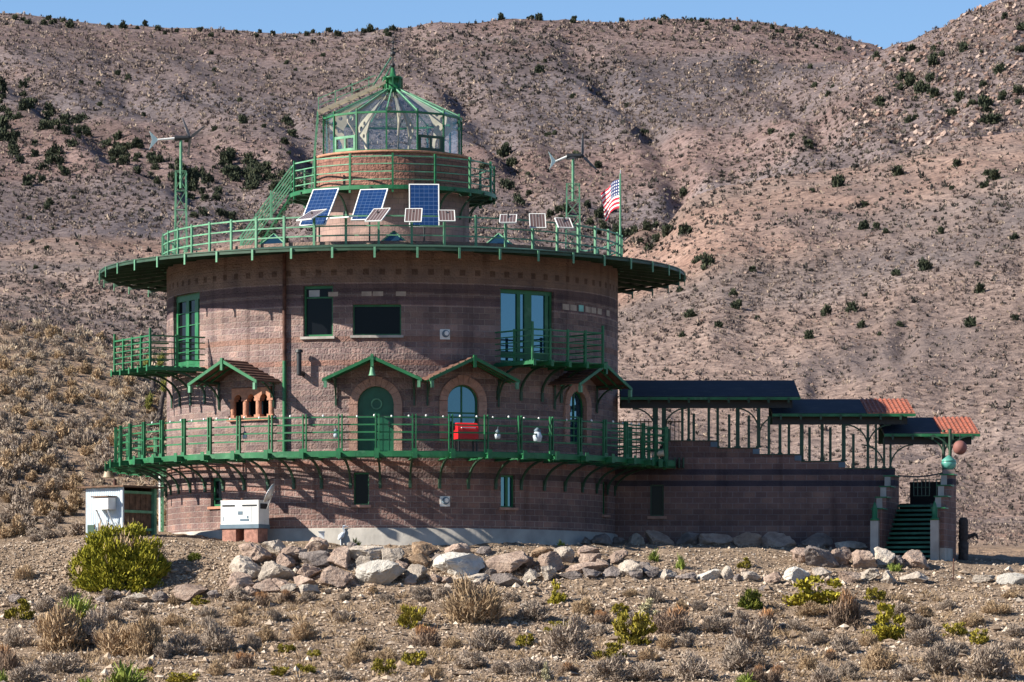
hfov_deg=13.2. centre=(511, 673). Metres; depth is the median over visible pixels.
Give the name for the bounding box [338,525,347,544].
heron statue
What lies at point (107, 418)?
sagebrush
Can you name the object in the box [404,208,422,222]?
solar panel
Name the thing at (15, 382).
sagebrush
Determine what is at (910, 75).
juniper
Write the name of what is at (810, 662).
dry brush
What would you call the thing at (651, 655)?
dry brush
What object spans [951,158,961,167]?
juniper
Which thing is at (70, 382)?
sagebrush
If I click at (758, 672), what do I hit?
dry brush
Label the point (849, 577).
boulder
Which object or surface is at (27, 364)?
sagebrush
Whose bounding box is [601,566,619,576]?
boulder
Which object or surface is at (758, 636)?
sagebrush
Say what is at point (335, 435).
rail lantern
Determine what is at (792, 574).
boulder
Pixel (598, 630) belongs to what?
sagebrush
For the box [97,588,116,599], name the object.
sagebrush
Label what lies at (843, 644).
sagebrush
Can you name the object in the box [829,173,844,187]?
juniper
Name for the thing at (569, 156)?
wind turbine
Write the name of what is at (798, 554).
boulder
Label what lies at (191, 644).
sagebrush
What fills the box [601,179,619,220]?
flag
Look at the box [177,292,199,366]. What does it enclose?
french door
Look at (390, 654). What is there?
dry brush
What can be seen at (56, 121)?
juniper
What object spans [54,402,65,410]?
sagebrush
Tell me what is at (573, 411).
arched window
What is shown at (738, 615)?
sagebrush
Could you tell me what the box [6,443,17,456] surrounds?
sagebrush
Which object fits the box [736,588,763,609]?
green brush
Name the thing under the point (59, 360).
sagebrush
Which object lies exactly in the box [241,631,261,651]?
sagebrush
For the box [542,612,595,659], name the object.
sagebrush
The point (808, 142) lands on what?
juniper
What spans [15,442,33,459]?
sagebrush
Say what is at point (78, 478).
sagebrush
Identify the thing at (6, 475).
sagebrush
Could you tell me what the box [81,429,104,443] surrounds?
sagebrush
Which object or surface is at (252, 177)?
juniper
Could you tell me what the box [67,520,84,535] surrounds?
sagebrush
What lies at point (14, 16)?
juniper
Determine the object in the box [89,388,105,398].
sagebrush
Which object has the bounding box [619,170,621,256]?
flagpole
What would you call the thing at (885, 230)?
juniper
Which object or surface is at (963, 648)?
sagebrush
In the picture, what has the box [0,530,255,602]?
gravel
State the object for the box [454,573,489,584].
boulder
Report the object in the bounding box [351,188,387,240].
solar panel
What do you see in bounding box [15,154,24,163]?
juniper
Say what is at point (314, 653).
rabbitbrush
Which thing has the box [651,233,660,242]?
juniper
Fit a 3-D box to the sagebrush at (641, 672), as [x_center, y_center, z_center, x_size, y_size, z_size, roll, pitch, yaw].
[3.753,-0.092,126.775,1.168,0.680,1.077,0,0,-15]
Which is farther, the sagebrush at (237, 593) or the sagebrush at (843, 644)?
the sagebrush at (237, 593)
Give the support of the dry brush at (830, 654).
on the ground
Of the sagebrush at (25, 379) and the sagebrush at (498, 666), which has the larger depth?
the sagebrush at (25, 379)
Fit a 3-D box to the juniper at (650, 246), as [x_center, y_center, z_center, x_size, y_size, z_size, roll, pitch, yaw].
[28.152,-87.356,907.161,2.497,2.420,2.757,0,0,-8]
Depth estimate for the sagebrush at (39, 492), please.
167.56 m
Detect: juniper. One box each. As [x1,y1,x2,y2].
[0,76,8,92]
[0,104,5,111]
[0,114,11,130]
[0,129,11,141]
[3,111,13,118]
[6,143,21,154]
[7,138,16,149]
[9,128,20,140]
[11,14,19,19]
[14,110,24,118]
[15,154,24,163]
[18,79,27,87]
[18,98,30,110]
[19,90,26,97]
[21,174,32,185]
[26,97,35,108]
[30,148,38,156]
[36,163,49,169]
[37,118,50,129]
[38,175,45,182]
[39,18,48,25]
[42,110,50,119]
[43,155,53,164]
[43,202,52,209]
[44,101,52,109]
[44,150,54,158]
[46,141,65,154]
[46,197,54,204]
[47,118,60,128]
[48,106,55,116]
[53,153,64,164]
[59,112,72,124]
[59,166,70,175]
[60,124,71,134]
[64,136,79,146]
[65,21,74,27]
[71,114,82,123]
[73,123,81,133]
[77,111,89,118]
[81,124,88,130]
[82,127,92,136]
[103,138,111,145]
[109,156,117,162]
[110,146,121,157]
[112,130,122,140]
[113,143,127,156]
[115,153,130,164]
[118,20,127,28]
[124,73,131,79]
[124,141,132,149]
[131,136,144,148]
[132,165,141,173]
[141,19,148,25]
[146,151,155,158]
[146,154,156,163]
[151,163,160,169]
[152,176,161,183]
[154,25,161,30]
[155,154,165,162]
[168,171,179,181]
[174,159,191,178]
[186,168,195,180]
[187,179,198,190]
[187,192,196,199]
[188,211,198,217]
[193,172,200,180]
[196,166,206,176]
[198,186,205,193]
[198,209,208,216]
[199,193,209,201]
[200,171,214,183]
[210,193,220,200]
[213,186,223,194]
[215,207,224,216]
[218,148,235,160]
[219,152,231,164]
[219,164,230,172]
[222,163,237,177]
[223,210,228,218]
[228,211,237,220]
[229,171,240,181]
[232,164,244,175]
[238,114,248,123]
[241,152,255,163]
[241,177,258,191]
[244,161,260,180]
[244,166,263,182]
[247,172,259,185]
[260,160,273,172]
[263,170,270,179]
[264,171,278,180]
[268,178,282,191]
[277,169,285,176]
[279,137,289,144]
[281,113,293,122]
[285,120,295,125]
[286,128,298,137]
[296,179,307,190]
[334,29,341,36]
[366,23,375,31]
[385,30,391,36]
[388,24,396,30]
[478,163,485,170]
[497,141,511,156]
[498,12,505,19]
[500,177,511,189]
[506,157,513,166]
[508,156,517,166]
[508,181,515,189]
[512,195,525,204]
[525,189,531,195]
[534,64,544,72]
[535,13,542,20]
[546,208,554,218]
[554,204,561,213]
[560,202,571,212]
[582,200,591,207]
[585,217,594,224]
[594,160,602,167]
[594,207,604,218]
[599,221,609,228]
[618,227,630,236]
[629,225,637,235]
[639,128,648,134]
[642,223,651,230]
[643,242,654,250]
[651,221,660,227]
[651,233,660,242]
[660,14,668,19]
[660,224,671,237]
[664,223,673,235]
[676,286,683,292]
[678,221,693,235]
[678,331,686,336]
[679,186,687,195]
[682,308,697,317]
[690,253,702,263]
[700,251,715,270]
[714,320,723,327]
[728,288,737,295]
[729,298,741,308]
[732,24,739,30]
[749,265,756,271]
[767,128,775,134]
[803,138,813,148]
[803,329,814,338]
[820,303,832,316]
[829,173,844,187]
[844,301,858,312]
[856,319,865,328]
[857,219,869,229]
[860,200,869,207]
[871,221,880,230]
[872,50,880,59]
[873,96,884,105]
[883,227,890,233]
[890,267,900,275]
[891,164,905,175]
[894,81,904,89]
[895,320,904,326]
[896,71,905,80]
[898,56,905,62]
[904,74,915,83]
[904,114,913,122]
[905,42,916,51]
[905,76,915,86]
[913,81,926,94]
[917,257,932,270]
[924,72,934,82]
[925,83,930,90]
[927,53,940,66]
[929,45,937,51]
[929,86,940,98]
[936,226,945,233]
[937,50,944,56]
[949,107,957,114]
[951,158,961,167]
[952,90,965,102]
[958,43,969,52]
[963,315,975,327]
[966,98,977,107]
[973,282,985,292]
[977,92,994,106]
[977,114,992,123]
[979,80,988,87]
[979,180,988,188]
[980,104,993,112]
[983,168,990,175]
[985,167,1001,180]
[987,112,1002,123]
[992,61,1004,74]
[997,89,1007,100]
[1001,11,1008,19]
[1009,232,1018,239]
[1010,84,1023,96]
[1010,314,1019,320]
[1014,44,1023,52]
[1014,98,1021,104]
[1016,21,1023,30]
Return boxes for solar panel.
[296,209,326,220]
[299,188,339,241]
[330,211,357,218]
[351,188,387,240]
[365,208,390,221]
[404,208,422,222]
[409,184,438,240]
[438,210,454,221]
[499,213,516,222]
[529,213,545,227]
[554,217,573,228]
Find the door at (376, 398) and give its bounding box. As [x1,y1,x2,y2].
[349,376,401,450]
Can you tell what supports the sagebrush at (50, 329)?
on the mountainside
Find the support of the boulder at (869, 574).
on the ground
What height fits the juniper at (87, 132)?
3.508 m
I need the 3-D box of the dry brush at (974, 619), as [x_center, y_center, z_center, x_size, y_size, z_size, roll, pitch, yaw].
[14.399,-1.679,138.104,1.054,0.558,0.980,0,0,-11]
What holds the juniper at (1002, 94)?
on the mountainside
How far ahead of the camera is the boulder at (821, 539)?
153.81 m
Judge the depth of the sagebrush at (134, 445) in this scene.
185.64 m
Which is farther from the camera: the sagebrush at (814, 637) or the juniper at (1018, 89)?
the juniper at (1018, 89)
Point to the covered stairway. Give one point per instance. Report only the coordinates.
(708, 486)
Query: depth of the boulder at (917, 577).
145.19 m
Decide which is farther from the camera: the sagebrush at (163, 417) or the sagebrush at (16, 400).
the sagebrush at (163, 417)
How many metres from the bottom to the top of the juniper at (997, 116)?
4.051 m
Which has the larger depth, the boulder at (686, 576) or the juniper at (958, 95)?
the juniper at (958, 95)
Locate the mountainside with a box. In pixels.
[0,0,1023,556]
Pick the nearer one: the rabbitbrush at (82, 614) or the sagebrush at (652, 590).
the rabbitbrush at (82, 614)
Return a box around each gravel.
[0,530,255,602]
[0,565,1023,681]
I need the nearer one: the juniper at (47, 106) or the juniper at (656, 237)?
the juniper at (656, 237)
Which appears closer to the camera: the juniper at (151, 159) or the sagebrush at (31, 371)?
the sagebrush at (31, 371)
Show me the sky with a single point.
(882, 23)
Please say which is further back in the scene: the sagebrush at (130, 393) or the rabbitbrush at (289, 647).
the sagebrush at (130, 393)
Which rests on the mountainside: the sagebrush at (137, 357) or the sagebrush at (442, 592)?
the sagebrush at (137, 357)
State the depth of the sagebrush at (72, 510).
162.20 m
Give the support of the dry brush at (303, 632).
on the ground
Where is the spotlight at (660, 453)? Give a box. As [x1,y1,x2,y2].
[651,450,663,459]
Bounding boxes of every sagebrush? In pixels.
[0,322,14,330]
[0,357,15,369]
[0,382,15,394]
[0,409,11,426]
[0,436,7,448]
[0,450,14,467]
[0,466,14,484]
[0,482,8,495]
[0,511,11,523]
[0,525,13,538]
[1,491,10,502]
[2,419,25,432]
[2,449,14,458]
[2,493,33,516]
[2,626,31,647]
[4,395,15,401]
[4,463,19,479]
[5,434,22,447]
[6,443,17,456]
[6,485,25,502]
[6,516,27,535]
[7,375,24,389]
[8,338,18,346]
[8,369,27,378]
[9,402,29,415]
[9,662,50,681]
[10,513,23,522]
[12,397,28,407]
[13,415,24,422]
[13,464,20,471]
[14,484,29,495]
[15,358,31,368]
[15,387,32,400]
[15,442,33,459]
[15,452,38,472]
[18,332,29,344]
[18,347,30,355]
[18,480,29,487]
[18,509,39,522]
[19,325,28,336]
[19,431,32,444]
[20,375,30,382]
[20,383,37,392]
[20,516,39,531]
[21,487,38,504]
[22,367,38,378]
[25,351,37,360]
[25,470,38,480]
[25,527,39,536]
[26,419,38,429]
[26,533,43,541]
[29,434,49,453]
[30,341,46,351]
[30,482,50,497]
[30,595,55,610]
[31,378,50,391]
[31,395,52,410]
[31,429,49,444]
[31,449,44,462]
[32,322,39,328]
[32,497,41,509]
[32,498,58,515]
[33,331,42,338]
[33,374,42,382]
[36,651,88,673]
[37,350,49,358]
[37,388,55,396]
[37,420,45,426]
[38,453,59,466]
[38,473,54,484]
[38,524,53,538]
[39,318,52,330]
[41,518,57,527]
[42,429,58,441]
[42,477,62,498]
[43,324,61,338]
[43,401,59,415]
[43,509,65,522]
[44,365,65,380]
[44,386,65,403]
[45,447,68,462]
[46,418,73,440]
[49,357,66,367]
[50,333,66,344]
[50,462,60,471]
[50,467,68,478]
[52,492,61,501]
[53,351,65,358]
[53,524,67,537]
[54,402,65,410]
[54,477,64,489]
[56,498,68,514]
[56,584,76,597]
[58,343,74,355]
[60,457,75,467]
[61,474,81,490]
[62,432,77,446]
[63,360,74,368]
[63,365,79,375]
[63,403,78,412]
[64,386,82,403]
[64,413,78,427]
[64,471,83,483]
[65,376,77,386]
[65,492,84,508]
[65,503,78,515]
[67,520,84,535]
[68,348,85,361]
[68,484,81,495]
[72,327,83,334]
[72,428,86,438]
[74,418,88,428]
[75,346,87,354]
[76,359,93,373]
[77,445,93,455]
[78,413,90,422]
[79,603,113,648]
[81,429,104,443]
[83,395,94,401]
[86,462,98,471]
[89,367,106,379]
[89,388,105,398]
[91,438,102,449]
[92,419,109,429]
[93,438,112,457]
[95,331,107,340]
[96,358,107,365]
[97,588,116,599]
[99,449,117,464]
[100,432,111,444]
[101,413,113,423]
[102,605,126,624]
[106,353,118,362]
[106,429,125,446]
[107,417,123,429]
[109,377,119,386]
[114,404,122,412]
[119,389,134,398]
[119,598,137,610]
[120,404,133,416]
[121,416,132,423]
[122,376,139,385]
[125,437,146,453]
[128,352,139,361]
[131,384,146,395]
[135,603,157,615]
[136,397,147,408]
[138,381,155,394]
[144,403,157,413]
[145,412,159,429]
[146,433,154,442]
[146,443,158,453]
[148,410,166,419]
[151,427,165,440]
[152,396,159,404]
[153,379,166,395]
[153,641,173,658]
[157,510,165,525]
[167,629,205,655]
[198,606,221,617]
[199,616,218,626]
[199,619,236,651]
[221,585,250,600]
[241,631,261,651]
[267,608,283,621]
[302,592,315,602]
[316,668,349,680]
[332,609,355,621]
[338,591,351,599]
[375,593,395,603]
[410,585,432,601]
[431,586,452,599]
[452,649,487,668]
[464,624,517,650]
[488,659,512,673]
[502,591,521,601]
[510,656,555,678]
[513,599,551,620]
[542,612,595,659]
[585,622,607,635]
[588,653,633,681]
[625,609,643,624]
[627,660,662,681]
[641,584,667,603]
[673,650,720,680]
[677,632,695,646]
[691,598,708,609]
[695,613,734,632]
[712,607,728,616]
[718,638,775,671]
[725,616,782,651]
[732,609,750,625]
[786,618,807,631]
[804,630,829,644]
[809,662,841,681]
[829,632,860,653]
[837,660,861,679]
[860,605,868,614]
[891,664,930,680]
[893,603,913,616]
[902,612,932,629]
[905,624,946,645]
[921,639,959,675]
[934,598,957,609]
[950,640,970,654]
[961,641,1016,679]
[1003,623,1023,635]
[1005,638,1023,650]
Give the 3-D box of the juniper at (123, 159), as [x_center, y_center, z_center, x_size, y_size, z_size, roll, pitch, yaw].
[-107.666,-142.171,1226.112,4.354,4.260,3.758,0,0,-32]
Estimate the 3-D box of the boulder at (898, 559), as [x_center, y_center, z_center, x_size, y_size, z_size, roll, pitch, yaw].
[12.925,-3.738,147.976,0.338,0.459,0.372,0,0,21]
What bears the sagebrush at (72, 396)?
on the mountainside
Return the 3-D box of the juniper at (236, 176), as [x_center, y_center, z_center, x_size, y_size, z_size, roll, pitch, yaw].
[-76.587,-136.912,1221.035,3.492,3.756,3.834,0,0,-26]
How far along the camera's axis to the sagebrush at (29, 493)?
165.57 m
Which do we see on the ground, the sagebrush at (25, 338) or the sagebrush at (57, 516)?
the sagebrush at (57, 516)
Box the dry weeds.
[0,583,1023,681]
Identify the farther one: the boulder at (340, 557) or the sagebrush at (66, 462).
the sagebrush at (66, 462)
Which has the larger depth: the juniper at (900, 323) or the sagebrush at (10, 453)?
the juniper at (900, 323)
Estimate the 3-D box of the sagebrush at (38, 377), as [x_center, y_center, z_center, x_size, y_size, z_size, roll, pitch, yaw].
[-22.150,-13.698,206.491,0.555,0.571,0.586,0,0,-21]
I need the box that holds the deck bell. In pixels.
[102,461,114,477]
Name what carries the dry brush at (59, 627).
on the ground
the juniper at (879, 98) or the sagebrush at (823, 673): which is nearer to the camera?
the sagebrush at (823, 673)
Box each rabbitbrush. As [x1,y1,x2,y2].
[3,598,35,619]
[76,612,85,624]
[138,666,155,674]
[165,672,199,681]
[190,595,209,605]
[269,666,289,676]
[277,643,295,652]
[294,663,316,672]
[306,649,321,656]
[371,657,397,674]
[395,604,430,629]
[401,650,427,665]
[515,633,533,645]
[543,620,564,632]
[547,579,567,603]
[591,642,627,658]
[609,603,629,612]
[612,609,657,645]
[736,557,751,568]
[781,575,842,605]
[862,602,905,641]
[864,587,886,600]
[940,622,967,635]
[968,628,989,644]
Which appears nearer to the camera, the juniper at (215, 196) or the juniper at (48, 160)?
the juniper at (215, 196)
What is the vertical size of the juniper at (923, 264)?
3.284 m
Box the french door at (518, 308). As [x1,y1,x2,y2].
[500,289,550,361]
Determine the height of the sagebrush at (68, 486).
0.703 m
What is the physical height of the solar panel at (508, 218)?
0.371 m
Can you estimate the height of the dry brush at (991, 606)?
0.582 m
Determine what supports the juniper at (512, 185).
on the mountainside
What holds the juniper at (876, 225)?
on the mountainside
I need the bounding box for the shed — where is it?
[77,479,164,536]
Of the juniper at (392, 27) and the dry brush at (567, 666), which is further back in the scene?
the juniper at (392, 27)
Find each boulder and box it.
[8,593,25,602]
[95,595,105,602]
[112,590,120,598]
[122,592,149,601]
[152,591,168,602]
[172,584,206,600]
[207,590,219,598]
[227,571,254,588]
[229,555,260,578]
[238,542,271,562]
[243,586,259,595]
[252,578,279,592]
[258,561,294,580]
[260,540,285,554]
[271,578,291,589]
[276,553,295,567]
[280,583,296,591]
[281,546,306,559]
[293,575,317,586]
[297,563,321,576]
[298,584,319,594]
[299,550,330,567]
[305,537,328,550]
[318,565,354,588]
[327,546,350,569]
[347,542,357,547]
[347,577,358,585]
[349,545,384,559]
[354,555,372,566]
[355,559,406,583]
[380,548,404,561]
[395,560,407,567]
[404,564,427,580]
[404,574,416,584]
[408,553,429,566]
[412,541,436,555]
[429,574,440,581]
[432,552,484,576]
[441,577,454,583]
[444,542,470,552]
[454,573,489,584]
[475,546,492,554]
[480,551,529,572]
[485,568,496,574]
[489,573,524,586]
[521,556,533,567]
[522,569,540,580]
[531,546,552,556]
[538,551,564,570]
[541,566,556,580]
[554,546,574,562]
[558,571,582,579]
[566,562,607,572]
[577,545,599,554]
[578,553,601,562]
[580,537,592,544]
[582,567,601,578]
[591,533,611,545]
[596,559,608,565]
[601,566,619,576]
[607,550,627,563]
[613,537,624,543]
[618,560,641,575]
[627,533,644,543]
[628,571,642,578]
[639,562,650,567]
[642,565,658,577]
[645,530,673,544]
[657,568,676,578]
[675,572,696,579]
[676,532,699,545]
[697,569,720,579]
[698,533,731,545]
[721,566,733,579]
[732,532,762,546]
[733,574,741,580]
[741,571,760,580]
[761,532,795,546]
[762,572,781,582]
[783,566,809,581]
[790,547,805,562]
[800,533,832,546]
[804,545,838,567]
[812,567,831,576]
[831,547,851,564]
[834,541,867,551]
[838,571,860,582]
[851,550,877,568]
[860,568,880,580]
[874,546,894,566]
[881,570,896,583]
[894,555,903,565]
[900,571,928,582]
[902,549,929,569]
[972,575,995,582]
[996,573,1023,584]
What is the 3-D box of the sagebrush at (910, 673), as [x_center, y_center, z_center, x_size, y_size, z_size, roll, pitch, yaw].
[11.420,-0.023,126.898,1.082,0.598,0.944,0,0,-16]
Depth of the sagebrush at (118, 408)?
200.23 m
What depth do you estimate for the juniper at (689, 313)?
762.06 m
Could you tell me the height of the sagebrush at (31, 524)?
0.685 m
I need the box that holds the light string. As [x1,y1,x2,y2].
[147,414,639,424]
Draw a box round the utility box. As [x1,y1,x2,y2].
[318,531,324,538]
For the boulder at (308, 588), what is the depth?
143.35 m
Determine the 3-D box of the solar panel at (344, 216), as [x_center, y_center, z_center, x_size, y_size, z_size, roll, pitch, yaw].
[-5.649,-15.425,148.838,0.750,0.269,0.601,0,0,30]
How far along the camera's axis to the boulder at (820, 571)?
145.43 m
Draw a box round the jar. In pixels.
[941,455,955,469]
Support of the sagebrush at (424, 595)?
on the ground
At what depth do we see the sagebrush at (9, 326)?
230.03 m
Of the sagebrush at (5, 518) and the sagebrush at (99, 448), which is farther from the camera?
the sagebrush at (99, 448)
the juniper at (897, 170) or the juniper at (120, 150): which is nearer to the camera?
the juniper at (897, 170)
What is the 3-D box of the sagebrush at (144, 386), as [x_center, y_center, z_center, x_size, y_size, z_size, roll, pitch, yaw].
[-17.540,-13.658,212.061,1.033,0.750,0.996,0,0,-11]
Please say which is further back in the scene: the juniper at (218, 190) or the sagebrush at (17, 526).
the juniper at (218, 190)
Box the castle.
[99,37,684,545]
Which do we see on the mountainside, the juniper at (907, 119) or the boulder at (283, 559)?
the juniper at (907, 119)
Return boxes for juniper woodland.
[0,15,982,335]
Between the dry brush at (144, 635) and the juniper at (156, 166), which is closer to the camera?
the dry brush at (144, 635)
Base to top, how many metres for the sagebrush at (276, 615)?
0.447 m
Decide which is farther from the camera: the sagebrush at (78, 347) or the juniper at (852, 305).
the juniper at (852, 305)
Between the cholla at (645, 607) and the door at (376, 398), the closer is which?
the cholla at (645, 607)
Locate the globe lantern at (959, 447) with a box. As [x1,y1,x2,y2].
[953,441,966,454]
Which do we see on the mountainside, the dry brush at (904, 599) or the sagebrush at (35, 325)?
the sagebrush at (35, 325)
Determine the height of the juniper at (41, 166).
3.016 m
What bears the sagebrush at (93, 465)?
on the mountainside
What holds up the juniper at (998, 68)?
on the mountainside
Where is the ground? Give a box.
[0,481,1023,681]
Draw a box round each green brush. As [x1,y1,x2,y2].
[187,552,201,560]
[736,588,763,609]
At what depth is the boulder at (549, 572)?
144.30 m
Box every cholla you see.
[541,662,550,680]
[637,597,659,615]
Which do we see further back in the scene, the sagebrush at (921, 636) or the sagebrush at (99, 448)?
the sagebrush at (99, 448)
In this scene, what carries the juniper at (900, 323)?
on the mountainside
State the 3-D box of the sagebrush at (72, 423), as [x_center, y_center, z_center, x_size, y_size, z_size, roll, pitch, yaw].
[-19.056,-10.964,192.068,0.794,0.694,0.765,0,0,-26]
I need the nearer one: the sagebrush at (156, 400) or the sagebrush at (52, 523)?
the sagebrush at (52, 523)
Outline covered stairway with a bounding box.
[611,377,979,560]
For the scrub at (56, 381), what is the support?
on the mountainside
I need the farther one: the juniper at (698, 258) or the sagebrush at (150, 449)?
the juniper at (698, 258)
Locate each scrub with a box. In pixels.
[0,0,1023,545]
[0,316,166,496]
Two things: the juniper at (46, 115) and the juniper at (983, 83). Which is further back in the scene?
the juniper at (46, 115)
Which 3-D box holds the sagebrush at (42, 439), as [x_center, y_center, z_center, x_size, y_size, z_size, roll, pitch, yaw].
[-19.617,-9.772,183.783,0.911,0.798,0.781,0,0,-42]
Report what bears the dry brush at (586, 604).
on the ground
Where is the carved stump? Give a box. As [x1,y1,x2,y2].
[958,517,978,559]
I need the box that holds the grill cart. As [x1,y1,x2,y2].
[454,423,478,450]
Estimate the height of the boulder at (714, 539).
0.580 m
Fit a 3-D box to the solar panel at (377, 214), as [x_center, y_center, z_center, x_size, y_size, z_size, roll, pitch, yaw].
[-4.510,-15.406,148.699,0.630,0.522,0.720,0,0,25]
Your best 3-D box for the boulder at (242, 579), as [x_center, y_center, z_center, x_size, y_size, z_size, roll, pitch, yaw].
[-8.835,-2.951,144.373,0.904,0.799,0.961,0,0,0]
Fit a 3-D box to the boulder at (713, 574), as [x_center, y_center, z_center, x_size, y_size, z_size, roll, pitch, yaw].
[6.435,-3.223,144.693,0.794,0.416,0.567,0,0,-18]
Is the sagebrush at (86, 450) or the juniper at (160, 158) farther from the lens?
the juniper at (160, 158)
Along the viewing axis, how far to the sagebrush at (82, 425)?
191.76 m
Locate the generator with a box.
[220,498,269,542]
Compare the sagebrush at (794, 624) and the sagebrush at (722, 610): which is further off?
the sagebrush at (722, 610)
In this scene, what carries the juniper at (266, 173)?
on the mountainside
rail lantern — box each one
[333,425,337,437]
[495,426,500,438]
[533,428,541,441]
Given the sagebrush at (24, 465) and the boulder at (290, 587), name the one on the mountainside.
the sagebrush at (24, 465)
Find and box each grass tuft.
[0,668,8,681]
[57,592,96,614]
[77,676,93,681]
[100,659,151,681]
[353,538,361,545]
[647,548,661,561]
[673,552,685,569]
[734,671,756,681]
[887,562,902,571]
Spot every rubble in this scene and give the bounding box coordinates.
[851,0,1023,146]
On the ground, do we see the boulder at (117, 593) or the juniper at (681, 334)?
the boulder at (117, 593)
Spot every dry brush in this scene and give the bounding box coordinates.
[0,642,22,670]
[11,564,35,580]
[34,600,90,651]
[92,619,136,655]
[128,610,166,656]
[160,612,187,625]
[165,595,182,605]
[204,659,228,675]
[227,651,256,668]
[229,614,250,626]
[231,601,249,615]
[249,591,271,606]
[254,624,280,642]
[278,588,296,603]
[286,620,318,640]
[341,646,368,664]
[348,634,380,649]
[367,586,379,593]
[373,646,400,660]
[395,601,418,613]
[405,624,441,646]
[420,663,446,678]
[440,571,507,623]
[441,635,462,647]
[558,660,580,676]
[570,596,596,614]
[592,609,609,623]
[622,589,639,597]
[636,647,661,660]
[649,604,690,634]
[656,632,676,649]
[674,598,688,611]
[745,664,766,681]
[756,607,779,632]
[764,664,785,681]
[792,600,829,615]
[795,654,819,669]
[823,649,839,660]
[827,589,866,628]
[857,630,879,646]
[858,641,899,669]
[899,594,913,603]
[915,605,936,617]
[958,611,987,627]
[977,600,1013,614]
[1001,589,1019,597]
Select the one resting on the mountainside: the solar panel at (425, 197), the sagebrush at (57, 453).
the sagebrush at (57, 453)
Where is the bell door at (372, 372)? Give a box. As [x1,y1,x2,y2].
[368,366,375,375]
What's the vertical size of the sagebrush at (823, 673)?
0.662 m
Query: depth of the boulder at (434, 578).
144.06 m
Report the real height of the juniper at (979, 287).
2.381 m
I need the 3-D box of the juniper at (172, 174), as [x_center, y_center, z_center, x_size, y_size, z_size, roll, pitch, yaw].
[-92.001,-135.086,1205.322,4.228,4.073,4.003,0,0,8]
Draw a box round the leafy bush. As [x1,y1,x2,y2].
[67,519,171,592]
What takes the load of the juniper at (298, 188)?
on the mountainside
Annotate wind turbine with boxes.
[149,118,204,253]
[548,133,596,250]
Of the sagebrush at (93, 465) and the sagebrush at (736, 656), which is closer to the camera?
the sagebrush at (736, 656)
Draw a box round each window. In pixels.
[207,478,221,508]
[226,387,274,421]
[300,285,334,339]
[350,305,403,337]
[351,473,370,506]
[439,375,486,438]
[499,475,517,509]
[564,384,591,442]
[602,482,610,517]
[647,485,666,518]
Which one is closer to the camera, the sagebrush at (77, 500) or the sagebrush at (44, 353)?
the sagebrush at (77, 500)
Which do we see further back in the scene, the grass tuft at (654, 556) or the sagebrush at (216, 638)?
the grass tuft at (654, 556)
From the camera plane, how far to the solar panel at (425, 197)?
150.37 m
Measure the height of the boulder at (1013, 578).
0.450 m
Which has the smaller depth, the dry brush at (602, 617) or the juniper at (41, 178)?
the dry brush at (602, 617)
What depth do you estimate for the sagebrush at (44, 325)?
233.12 m
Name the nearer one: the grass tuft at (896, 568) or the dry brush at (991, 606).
the dry brush at (991, 606)
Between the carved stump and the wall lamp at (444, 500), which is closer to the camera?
the wall lamp at (444, 500)
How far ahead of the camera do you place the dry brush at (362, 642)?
132.72 m
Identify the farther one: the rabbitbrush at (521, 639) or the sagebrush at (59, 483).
the sagebrush at (59, 483)
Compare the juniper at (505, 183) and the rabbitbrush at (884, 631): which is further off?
the juniper at (505, 183)
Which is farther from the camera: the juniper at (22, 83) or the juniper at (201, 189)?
the juniper at (22, 83)
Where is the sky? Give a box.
[0,0,995,48]
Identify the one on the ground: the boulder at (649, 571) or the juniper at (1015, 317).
the boulder at (649, 571)
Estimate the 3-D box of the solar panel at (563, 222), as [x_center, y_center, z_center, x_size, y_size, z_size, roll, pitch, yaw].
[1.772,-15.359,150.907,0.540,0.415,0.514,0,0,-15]
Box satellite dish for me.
[264,484,274,508]
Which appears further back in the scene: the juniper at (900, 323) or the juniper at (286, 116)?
the juniper at (286, 116)
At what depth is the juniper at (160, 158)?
1235.71 m
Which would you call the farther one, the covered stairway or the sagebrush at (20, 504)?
the sagebrush at (20, 504)
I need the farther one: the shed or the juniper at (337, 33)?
the juniper at (337, 33)
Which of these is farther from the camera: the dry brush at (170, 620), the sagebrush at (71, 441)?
the sagebrush at (71, 441)
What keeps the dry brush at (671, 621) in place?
on the ground
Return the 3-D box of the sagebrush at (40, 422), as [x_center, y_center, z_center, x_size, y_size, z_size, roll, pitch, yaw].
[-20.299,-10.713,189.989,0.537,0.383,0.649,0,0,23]
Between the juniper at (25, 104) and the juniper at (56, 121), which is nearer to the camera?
the juniper at (56, 121)
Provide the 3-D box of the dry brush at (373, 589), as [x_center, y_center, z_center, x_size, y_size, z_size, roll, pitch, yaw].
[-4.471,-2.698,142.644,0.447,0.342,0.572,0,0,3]
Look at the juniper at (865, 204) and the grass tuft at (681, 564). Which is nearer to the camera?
the grass tuft at (681, 564)
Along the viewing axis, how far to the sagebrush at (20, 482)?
169.34 m
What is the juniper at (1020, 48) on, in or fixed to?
on the mountainside
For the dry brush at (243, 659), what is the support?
on the ground
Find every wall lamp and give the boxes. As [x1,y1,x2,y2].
[440,329,449,339]
[440,496,449,506]
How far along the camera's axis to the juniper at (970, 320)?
718.23 m
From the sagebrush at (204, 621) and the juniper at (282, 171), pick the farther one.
the juniper at (282, 171)
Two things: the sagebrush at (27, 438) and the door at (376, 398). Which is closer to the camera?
the door at (376, 398)

